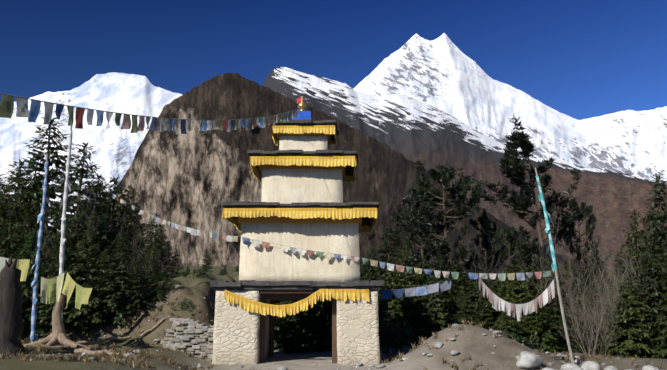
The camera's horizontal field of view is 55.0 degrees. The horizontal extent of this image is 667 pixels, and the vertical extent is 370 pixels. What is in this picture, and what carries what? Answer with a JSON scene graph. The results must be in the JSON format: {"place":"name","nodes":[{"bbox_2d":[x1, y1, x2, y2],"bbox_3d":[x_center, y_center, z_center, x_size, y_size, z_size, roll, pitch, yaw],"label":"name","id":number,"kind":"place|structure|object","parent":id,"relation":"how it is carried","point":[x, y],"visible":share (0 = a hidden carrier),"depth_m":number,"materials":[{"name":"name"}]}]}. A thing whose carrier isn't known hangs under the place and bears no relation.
{"place":"outdoors","nodes":[
{"label":"outdoors","id":0,"kind":"place"},
{"bbox_2d":[0,72,181,241],"bbox_3d":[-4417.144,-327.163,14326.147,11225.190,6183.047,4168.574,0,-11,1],"label":"snow peak","id":1,"kind":"structure","parent":0,"point":[114,144],"depth_m":16016.77,"materials":[{"name":"snow"}]},
{"bbox_2d":[0,266,666,369],"bbox_3d":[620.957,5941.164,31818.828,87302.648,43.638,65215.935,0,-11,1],"label":"ground","id":2,"kind":"structure","parent":0,"point":[474,343],"depth_m":18.54,"materials":[{"name":"soil"}]},
{"bbox_2d":[0,185,24,250],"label":"fir tree","id":3,"kind":"object","parent":2,"relation":"on","point":[4,202],"visible":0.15,"depth_m":27.44,"materials":[{"name":"green plant"}]},
{"bbox_2d":[0,217,28,336],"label":"fir tree","id":4,"kind":"object","parent":2,"relation":"on","point":[3,242],"visible":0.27,"depth_m":22.66,"materials":[{"name":"green plant"}]},
{"bbox_2d":[3,234,29,303],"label":"fir tree","id":5,"kind":"object","parent":2,"relation":"on","point":[15,245],"visible":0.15,"depth_m":25.23,"materials":[{"name":"green plant"}]},
{"bbox_2d":[0,159,50,233],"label":"fir tree","id":6,"kind":"object","parent":2,"relation":"on","point":[18,169],"visible":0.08,"depth_m":33.85,"materials":[{"name":"green plant"}]},
{"bbox_2d":[4,201,50,290],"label":"fir tree","id":7,"kind":"object","parent":2,"relation":"on","point":[31,217],"visible":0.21,"depth_m":25.74,"materials":[{"name":"green plant"}]},
{"bbox_2d":[2,158,53,244],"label":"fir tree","id":8,"kind":"object","parent":2,"relation":"on","point":[19,207],"visible":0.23,"depth_m":27.21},
{"bbox_2d":[4,176,52,248],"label":"fir tree","id":9,"kind":"object","parent":2,"relation":"on","point":[28,200],"depth_m":30.31,"materials":[{"name":"green plant"}]},
{"bbox_2d":[17,228,51,340],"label":"fir tree","id":10,"kind":"object","parent":2,"relation":"on","point":[26,304],"visible":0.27,"depth_m":22.38,"materials":[{"name":"green plant"}]},
{"bbox_2d":[24,238,56,306],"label":"fir tree","id":11,"kind":"object","parent":2,"relation":"on","point":[49,250],"visible":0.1,"depth_m":24.63,"materials":[{"name":"green plant"}]},
{"bbox_2d":[0,154,94,342],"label":"flag pole","id":12,"kind":"object","parent":2,"relation":"on","point":[50,289],"visible":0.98,"depth_m":19.66,"materials":[{"name":"blue wood"}]},
{"bbox_2d":[0,117,105,267],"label":"fir tree","id":13,"kind":"object","parent":2,"relation":"on","point":[36,194],"visible":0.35,"depth_m":28.02,"materials":[{"name":"green plant"}]},
{"bbox_2d":[23,194,86,285],"bbox_3d":[-10.267,2.257,24.351,2.816,5.211,2.667,0,-11,-2],"label":"fir tree","id":14,"kind":"object","parent":2,"relation":"on","point":[54,237],"visible":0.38,"depth_m":23.95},
{"bbox_2d":[22,233,95,337],"bbox_3d":[-9.442,3.608,22.336,2.518,3.908,2.195,-7,-12,31],"label":"fir tree","id":15,"kind":"object","parent":2,"relation":"on","point":[55,269],"visible":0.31,"depth_m":22.05,"materials":[{"name":"green plant"}]},
{"bbox_2d":[38,217,88,304],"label":"fir tree","id":16,"kind":"object","parent":2,"relation":"on","point":[75,238],"visible":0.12,"depth_m":25.18,"materials":[{"name":"green plant"}]},
{"bbox_2d":[23,142,129,300],"bbox_3d":[-10.537,1.624,26.300,4.833,7.158,4.592,-10,-14,43],"label":"fir tree","id":17,"kind":"object","parent":2,"relation":"on","point":[82,171],"visible":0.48,"depth_m":26.52,"materials":[{"name":"green plant"}]},
{"bbox_2d":[37,229,121,336],"bbox_3d":[-8.691,3.384,22.332,2.673,3.890,2.900,-5,-12,27],"label":"fir tree","id":18,"kind":"object","parent":2,"relation":"on","point":[85,313],"visible":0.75,"depth_m":22.32,"materials":[{"name":"green plant"}]},
{"bbox_2d":[68,255,90,308],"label":"fir tree","id":19,"kind":"object","parent":2,"relation":"on","point":[83,266],"visible":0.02,"depth_m":23.91,"materials":[{"name":"green plant"}]},
{"bbox_2d":[0,126,171,355],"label":"dead wood","id":20,"kind":"object","parent":2,"relation":"on","point":[11,320],"visible":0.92,"depth_m":17.74,"materials":[{"name":"wood"}]},
{"bbox_2d":[64,209,118,300],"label":"fir tree","id":21,"kind":"object","parent":2,"relation":"on","point":[103,238],"visible":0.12,"depth_m":25.74,"materials":[{"name":"green plant"}]},
{"bbox_2d":[46,149,139,267],"bbox_3d":[-9.790,1.573,26.136,3.781,6.878,2.828,3,-11,-17],"label":"conifer tree","id":22,"kind":"object","parent":2,"relation":"on","point":[88,217],"visible":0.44,"depth_m":25.68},
{"bbox_2d":[69,174,137,259],"bbox_3d":[-11.108,2.611,30.481,4.210,6.277,4.146,7,-13,-34],"label":"fir tree","id":23,"kind":"object","parent":2,"relation":"on","point":[95,182],"visible":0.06,"depth_m":30.43,"materials":[{"name":"green plant"}]},
{"bbox_2d":[81,183,127,237],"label":"fir tree","id":24,"kind":"object","parent":2,"relation":"on","point":[102,196],"visible":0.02,"depth_m":33.59,"materials":[{"name":"green plant"}]},
{"bbox_2d":[90,249,119,306],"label":"fir tree","id":25,"kind":"object","parent":2,"relation":"on","point":[107,259],"visible":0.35,"depth_m":24.45,"materials":[{"name":"green plant"}]},
{"bbox_2d":[88,242,136,326],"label":"fir tree","id":26,"kind":"object","parent":2,"relation":"on","point":[114,312],"visible":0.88,"depth_m":22.53,"materials":[{"name":"green plant"}]},
{"bbox_2d":[88,176,146,267],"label":"fir tree","id":27,"kind":"object","parent":2,"relation":"on","point":[115,214],"visible":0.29,"depth_m":29.24,"materials":[{"name":"green plant"}]},
{"bbox_2d":[110,233,132,299],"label":"fir tree","id":28,"kind":"object","parent":2,"relation":"on","point":[120,239],"visible":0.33,"depth_m":25.60,"materials":[{"name":"green plant"}]},
{"bbox_2d":[119,260,138,297],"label":"fir tree","id":29,"kind":"object","parent":2,"relation":"on","point":[133,262],"visible":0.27,"depth_m":24.41,"materials":[{"name":"green plant"}]},
{"bbox_2d":[118,275,142,294],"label":"bush","id":30,"kind":"object","parent":2,"relation":"on","point":[130,283],"visible":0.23,"depth_m":23.67,"materials":[{"name":"green plant"}]},
{"bbox_2d":[110,185,153,257],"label":"fir tree","id":31,"kind":"object","parent":2,"relation":"on","point":[130,197],"visible":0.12,"depth_m":34.45,"materials":[{"name":"green plant"}]},
{"bbox_2d":[109,199,157,274],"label":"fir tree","id":32,"kind":"object","parent":2,"relation":"on","point":[133,244],"visible":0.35,"depth_m":27.17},
{"bbox_2d":[117,254,152,313],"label":"fir tree","id":33,"kind":"object","parent":2,"relation":"on","point":[136,302],"visible":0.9,"depth_m":22.68,"materials":[{"name":"green plant"}]},
{"bbox_2d":[116,205,154,289],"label":"fir tree","id":34,"kind":"object","parent":2,"relation":"on","point":[138,228],"visible":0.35,"depth_m":28.05,"materials":[{"name":"green plant"}]},
{"bbox_2d":[111,213,174,277],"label":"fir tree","id":35,"kind":"object","parent":2,"relation":"on","point":[144,253],"visible":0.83,"depth_m":24.92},
{"bbox_2d":[142,249,159,287],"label":"fir tree","id":36,"kind":"object","parent":2,"relation":"on","point":[150,266],"visible":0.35,"depth_m":25.39,"materials":[{"name":"green plant"}]},
{"bbox_2d":[147,268,164,301],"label":"fir tree","id":37,"kind":"object","parent":2,"relation":"on","point":[159,292],"visible":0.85,"depth_m":22.95,"materials":[{"name":"green plant"}]},
{"bbox_2d":[137,212,180,272],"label":"fir tree","id":38,"kind":"object","parent":2,"relation":"on","point":[155,230],"visible":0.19,"depth_m":34.20,"materials":[{"name":"green plant"}]},
{"bbox_2d":[146,229,176,280],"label":"fir tree","id":39,"kind":"object","parent":2,"relation":"on","point":[158,250],"visible":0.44,"depth_m":27.48,"materials":[{"name":"green plant"}]},
{"bbox_2d":[152,271,170,280],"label":"bush","id":40,"kind":"object","parent":2,"relation":"on","point":[162,276],"visible":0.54,"depth_m":24.39,"materials":[{"name":"green plant"}]},
{"bbox_2d":[154,231,182,280],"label":"conifer tree","id":41,"kind":"object","parent":2,"relation":"on","point":[169,262],"visible":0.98,"depth_m":25.88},
{"bbox_2d":[162,279,184,291],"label":"bush","id":42,"kind":"object","parent":2,"relation":"on","point":[164,283],"visible":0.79,"depth_m":23.31,"materials":[{"name":"green plant"}]},
{"bbox_2d":[167,250,184,277],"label":"fir tree","id":43,"kind":"object","parent":2,"relation":"on","point":[177,261],"visible":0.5,"depth_m":27.91,"materials":[{"name":"green plant"}]},
{"bbox_2d":[175,270,189,277],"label":"bush","id":44,"kind":"object","parent":2,"relation":"on","point":[179,275],"visible":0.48,"depth_m":26.74,"materials":[{"name":"green plant"}]},
{"bbox_2d":[179,298,198,311],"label":"bush","id":45,"kind":"object","parent":2,"relation":"on","point":[184,302],"visible":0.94,"depth_m":22.58,"materials":[{"name":"green plant"}]},
{"bbox_2d":[188,267,208,277],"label":"bush","id":46,"kind":"object","parent":2,"relation":"on","point":[200,271],"visible":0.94,"depth_m":25.85,"materials":[{"name":"green plant"}]},
{"bbox_2d":[201,249,213,272],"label":"fir tree","id":47,"kind":"object","parent":2,"relation":"on","point":[205,260],"visible":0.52,"depth_m":35.87,"materials":[{"name":"green plant"}]},
{"bbox_2d":[0,93,550,364],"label":"stupa gateway","id":48,"kind":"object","parent":2,"relation":"on","point":[301,225],"depth_m":19.84,"materials":[{"name":"paint"}]},
{"bbox_2d":[274,300,304,351],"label":"fir tree","id":49,"kind":"object","parent":2,"relation":"on","point":[277,320],"visible":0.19,"depth_m":25.08,"materials":[{"name":"green plant"}]},
{"bbox_2d":[275,300,309,338],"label":"fir tree","id":50,"kind":"object","parent":2,"relation":"on","point":[286,318],"visible":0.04,"depth_m":31.05,"materials":[{"name":"green plant"}]},
{"bbox_2d":[274,300,331,353],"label":"fir tree","id":51,"kind":"object","parent":2,"relation":"on","point":[300,337],"visible":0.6,"depth_m":24.38,"materials":[{"name":"green plant"}]},
{"bbox_2d":[287,300,331,341],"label":"fir tree","id":52,"kind":"object","parent":2,"relation":"on","point":[316,315],"depth_m":29.69,"materials":[{"name":"green plant"}]},
{"bbox_2d":[294,300,331,351],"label":"fir tree","id":53,"kind":"object","parent":2,"relation":"on","point":[323,342],"visible":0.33,"depth_m":25.14,"materials":[{"name":"green plant"}]},
{"bbox_2d":[0,280,661,369],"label":"grass tufts","id":54,"kind":"object","parent":2,"relation":"on","point":[58,357],"visible":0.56,"depth_m":17.60,"materials":[{"name":"plant"}]},
{"bbox_2d":[52,297,653,369],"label":"dry grass","id":55,"kind":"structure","parent":2,"relation":"on","point":[241,366],"depth_m":18.17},
{"bbox_2d":[60,284,658,369],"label":"rocks","id":56,"kind":"object","parent":2,"relation":"on","point":[194,336],"visible":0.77,"depth_m":19.86,"materials":[{"name":"stone"}]},
{"bbox_2d":[360,248,396,321],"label":"fir tree","id":57,"kind":"object","parent":2,"relation":"on","point":[372,276],"visible":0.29,"depth_m":29.52,"materials":[{"name":"green plant"}]},
{"bbox_2d":[367,224,404,307],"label":"fir tree","id":58,"kind":"object","parent":2,"relation":"on","point":[386,259],"visible":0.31,"depth_m":33.90,"materials":[{"name":"green plant"}]},
{"bbox_2d":[378,297,401,347],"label":"fir tree","id":59,"kind":"object","parent":2,"relation":"on","point":[382,308],"visible":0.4,"depth_m":26.85,"materials":[{"name":"green plant"}]},
{"bbox_2d":[378,267,426,342],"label":"fir tree","id":60,"kind":"object","parent":2,"relation":"on","point":[399,284],"visible":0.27,"depth_m":29.30,"materials":[{"name":"green plant"}]},
{"bbox_2d":[385,240,425,319],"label":"fir tree","id":61,"kind":"object","parent":2,"relation":"on","point":[403,257],"visible":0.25,"depth_m":32.59,"materials":[{"name":"green plant"}]},
{"bbox_2d":[391,284,431,345],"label":"fir tree","id":62,"kind":"object","parent":2,"relation":"on","point":[411,308],"visible":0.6,"depth_m":28.11,"materials":[{"name":"green plant"}]},
{"bbox_2d":[388,187,446,283],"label":"pine tree","id":63,"kind":"object","parent":2,"relation":"on","point":[406,213],"visible":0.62,"depth_m":43.61,"materials":[{"name":"green plant"}]},
{"bbox_2d":[408,261,443,327],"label":"fir tree","id":64,"kind":"object","parent":2,"relation":"on","point":[417,276],"visible":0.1,"depth_m":32.29,"materials":[{"name":"green plant"}]},
{"bbox_2d":[417,275,452,338],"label":"fir tree","id":65,"kind":"object","parent":2,"relation":"on","point":[431,319],"visible":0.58,"depth_m":30.10,"materials":[{"name":"green plant"}]},
{"bbox_2d":[403,160,487,283],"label":"pine tree","id":66,"kind":"object","parent":2,"relation":"on","point":[441,251],"visible":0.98,"depth_m":41.87,"materials":[{"name":"green plant"}]},
{"bbox_2d":[436,270,462,300],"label":"fir tree","id":67,"kind":"object","parent":2,"relation":"on","point":[441,279],"depth_m":40.89,"materials":[{"name":"green plant"}]},
{"bbox_2d":[433,264,472,332],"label":"fir tree","id":68,"kind":"object","parent":2,"relation":"on","point":[451,292],"visible":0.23,"depth_m":31.18,"materials":[{"name":"green plant"}]},
{"bbox_2d":[445,290,486,326],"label":"fir tree","id":69,"kind":"object","parent":2,"relation":"on","point":[462,294],"visible":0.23,"depth_m":27.31,"materials":[{"name":"green plant"}]},
{"bbox_2d":[451,296,481,327],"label":"fir tree","id":70,"kind":"object","parent":2,"relation":"on","point":[467,310],"visible":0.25,"depth_m":23.86,"materials":[{"name":"green plant"}]},
{"bbox_2d":[464,270,479,309],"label":"fir tree","id":71,"kind":"object","parent":2,"relation":"on","point":[471,285],"visible":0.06,"depth_m":42.55,"materials":[{"name":"green plant"}]},
{"bbox_2d":[445,222,503,300],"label":"conifer tree","id":72,"kind":"object","parent":2,"relation":"on","point":[478,264],"visible":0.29,"depth_m":35.06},
{"bbox_2d":[457,272,505,328],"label":"fir tree","id":73,"kind":"object","parent":2,"relation":"on","point":[474,292],"visible":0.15,"depth_m":30.32,"materials":[{"name":"green plant"}]},
{"bbox_2d":[455,208,511,299],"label":"pine tree","id":74,"kind":"object","parent":2,"relation":"on","point":[487,224],"visible":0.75,"depth_m":45.40,"materials":[{"name":"green plant"}]},
{"bbox_2d":[476,286,516,336],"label":"fir tree","id":75,"kind":"object","parent":2,"relation":"on","point":[488,319],"visible":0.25,"depth_m":29.12,"materials":[{"name":"green plant"}]},
{"bbox_2d":[493,226,524,272],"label":"pine tree","id":76,"kind":"object","parent":2,"relation":"on","point":[512,249],"visible":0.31,"depth_m":49.94,"materials":[{"name":"green plant"}]},
{"bbox_2d":[500,329,521,341],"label":"bush","id":77,"kind":"object","parent":2,"relation":"on","point":[510,334],"visible":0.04,"depth_m":21.41,"materials":[{"name":"green plant"}]},
{"bbox_2d":[494,305,534,349],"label":"fir tree","id":78,"kind":"object","parent":2,"relation":"on","point":[511,324],"visible":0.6,"depth_m":23.14,"materials":[{"name":"green plant"}]},
{"bbox_2d":[494,264,535,323],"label":"fir tree","id":79,"kind":"object","parent":2,"relation":"on","point":[504,285],"visible":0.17,"depth_m":32.41,"materials":[{"name":"green plant"}]},
{"bbox_2d":[491,275,540,338],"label":"fir tree","id":80,"kind":"object","parent":2,"relation":"on","point":[513,297],"visible":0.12,"depth_m":28.30,"materials":[{"name":"green plant"}]},
{"bbox_2d":[478,168,574,363],"bbox_3d":[5.586,2.501,18.890,2.671,6.052,0.340,-3,-11,15],"label":"flag pole","id":81,"kind":"object","parent":2,"relation":"on","point":[530,306],"visible":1,"depth_m":18.72,"materials":[{"name":"white wood"}]},
{"bbox_2d":[479,115,581,284],"bbox_3d":[12.364,2.929,39.751,6.084,13.853,6.078,-1,-11,7],"label":"pine tree","id":82,"kind":"object","parent":2,"relation":"on","point":[512,164],"visible":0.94,"depth_m":39.45,"materials":[{"name":"green plant"}]},
{"bbox_2d":[514,336,549,354],"bbox_3d":[6.087,5.200,20.271,1.295,0.939,0.959,4,-11,-22],"label":"bush","id":83,"kind":"object","parent":2,"relation":"on","point":[533,343],"visible":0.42,"depth_m":20.17,"materials":[{"name":"green plant"}]},
{"bbox_2d":[522,263,545,296],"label":"fir tree","id":84,"kind":"object","parent":2,"relation":"on","point":[536,284],"visible":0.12,"depth_m":37.30,"materials":[{"name":"green plant"}]},
{"bbox_2d":[515,296,565,351],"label":"fir tree","id":85,"kind":"object","parent":2,"relation":"on","point":[535,328],"visible":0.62,"depth_m":24.11,"materials":[{"name":"green plant"}]},
{"bbox_2d":[506,244,581,297],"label":"conifer tree","id":86,"kind":"object","parent":2,"relation":"on","point":[533,277],"visible":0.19,"depth_m":32.08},
{"bbox_2d":[530,291,579,351],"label":"fir tree","id":87,"kind":"object","parent":2,"relation":"on","point":[555,313],"visible":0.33,"depth_m":25.83,"materials":[{"name":"green plant"}]},
{"bbox_2d":[521,234,607,352],"bbox_3d":[10.126,4.484,27.598,3.807,5.637,3.607,-8,-13,36],"label":"bare shrub","id":88,"kind":"object","parent":2,"relation":"on","point":[566,292],"visible":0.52,"depth_m":27.21,"materials":[{"name":"plant"}]},
{"bbox_2d":[537,269,598,354],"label":"fir tree","id":89,"kind":"object","parent":2,"relation":"on","point":[567,305],"visible":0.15,"depth_m":29.80,"materials":[{"name":"green plant"}]},
{"bbox_2d":[530,212,629,354],"bbox_3d":[10.667,3.923,26.478,4.106,6.418,4.335,0,-11,-1],"label":"bare shrub","id":90,"kind":"object","parent":2,"relation":"on","point":[571,303],"visible":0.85,"depth_m":26.58,"materials":[{"name":"plant"}]},
{"bbox_2d":[560,264,602,344],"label":"fir tree","id":91,"kind":"object","parent":2,"relation":"on","point":[570,277],"visible":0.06,"depth_m":39.54,"materials":[{"name":"green plant"}]},
{"bbox_2d":[554,201,613,303],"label":"pine tree","id":92,"kind":"object","parent":2,"relation":"on","point":[586,212],"visible":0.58,"depth_m":45.46,"materials":[{"name":"green plant"}]},
{"bbox_2d":[548,267,626,355],"bbox_3d":[8.888,4.437,22.427,2.560,3.387,1.915,-10,-15,43],"label":"bare shrub","id":93,"kind":"object","parent":2,"relation":"on","point":[588,324],"visible":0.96,"depth_m":22.31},
{"bbox_2d":[574,275,620,355],"bbox_3d":[13.217,6.733,31.935,3.062,4.542,3.512,-1,-11,7],"label":"bare shrub","id":94,"kind":"object","parent":2,"relation":"on","point":[594,308],"visible":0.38,"depth_m":31.82,"materials":[{"name":"brown plant"}]},
{"bbox_2d":[582,255,615,331],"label":"fir tree","id":95,"kind":"object","parent":2,"relation":"on","point":[597,269],"visible":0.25,"depth_m":42.55,"materials":[{"name":"green plant"}]},
{"bbox_2d":[540,198,660,345],"bbox_3d":[12.502,4.363,29.349,4.798,7.413,6.116,-9,-14,39],"label":"bare shrub","id":96,"kind":"object","parent":2,"relation":"on","point":[605,275],"visible":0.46,"depth_m":28.73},
{"bbox_2d":[562,244,640,353],"bbox_3d":[10.397,4.488,24.718,3.305,4.406,2.593,0,-11,2],"label":"bare shrub","id":97,"kind":"object","parent":2,"relation":"on","point":[604,315],"visible":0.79,"depth_m":24.18,"materials":[{"name":"plant"}]},
{"bbox_2d":[574,214,641,356],"bbox_3d":[12.534,4.366,27.294,3.764,6.396,4.797,7,-13,-35],"label":"bare shrub","id":98,"kind":"object","parent":2,"relation":"on","point":[606,293],"visible":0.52,"depth_m":27.25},
{"bbox_2d":[599,248,636,349],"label":"fir tree","id":99,"kind":"object","parent":2,"relation":"on","point":[621,253],"visible":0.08,"depth_m":34.27,"materials":[{"name":"green plant"}]},
{"bbox_2d":[576,230,660,344],"bbox_3d":[11.564,4.205,25.216,3.938,5.732,2.946,6,-12,-30],"label":"conifer tree","id":100,"kind":"object","parent":2,"relation":"on","point":[624,285],"visible":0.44,"depth_m":24.76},
{"bbox_2d":[610,208,650,345],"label":"fir tree","id":101,"kind":"object","parent":2,"relation":"on","point":[629,236],"visible":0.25,"depth_m":32.72,"materials":[{"name":"green plant"}]},
{"bbox_2d":[597,280,665,358],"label":"fir tree","id":102,"kind":"object","parent":2,"relation":"on","point":[625,348],"visible":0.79,"depth_m":23.96,"materials":[{"name":"green plant"}]},
{"bbox_2d":[614,211,665,344],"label":"fir tree","id":103,"kind":"object","parent":2,"relation":"on","point":[642,231],"visible":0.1,"depth_m":32.78,"materials":[{"name":"green plant"}]},
{"bbox_2d":[619,253,666,358],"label":"fir tree","id":104,"kind":"object","parent":2,"relation":"on","point":[657,273],"visible":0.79,"depth_m":24.20,"materials":[{"name":"green plant"}]},
{"bbox_2d":[629,173,666,284],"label":"fir tree","id":105,"kind":"object","parent":2,"relation":"on","point":[661,218],"visible":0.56,"depth_m":31.07,"materials":[{"name":"green plant"}]},
{"bbox_2d":[634,232,666,342],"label":"fir tree","id":106,"kind":"object","parent":2,"relation":"on","point":[650,243],"visible":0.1,"depth_m":27.62,"materials":[{"name":"green plant"}]},
{"bbox_2d":[640,240,666,341],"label":"fir tree","id":107,"kind":"object","parent":2,"relation":"on","point":[664,254],"visible":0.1,"depth_m":27.62,"materials":[{"name":"green plant"}]},
{"bbox_2d":[648,290,666,358],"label":"fir tree","id":108,"kind":"object","parent":2,"relation":"on","point":[663,348],"visible":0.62,"depth_m":23.20,"materials":[{"name":"green plant"}]},
{"bbox_2d":[0,0,666,119],"label":"sky","id":109,"kind":"structure","parent":0,"point":[581,59],"materials":[{"name":"blue"}]},
{"bbox_2d":[107,73,590,288],"bbox_3d":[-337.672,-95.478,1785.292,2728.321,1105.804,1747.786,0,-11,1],"label":"rocky hill","id":110,"kind":"structure","parent":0,"point":[194,178],"depth_m":2185.18,"materials":[{"name":"stone"}]},
{"bbox_2d":[263,67,666,285],"bbox_3d":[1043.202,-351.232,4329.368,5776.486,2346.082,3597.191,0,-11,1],"label":"ridge terrain","id":111,"kind":"structure","parent":0,"point":[412,129],"depth_m":5603.30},
{"bbox_2d":[353,33,666,180],"bbox_3d":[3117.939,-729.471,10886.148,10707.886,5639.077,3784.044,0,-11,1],"label":"snowy mountain","id":112,"kind":"structure","parent":0,"point":[444,73],"depth_m":12459.00,"materials":[{"name":"snow"}]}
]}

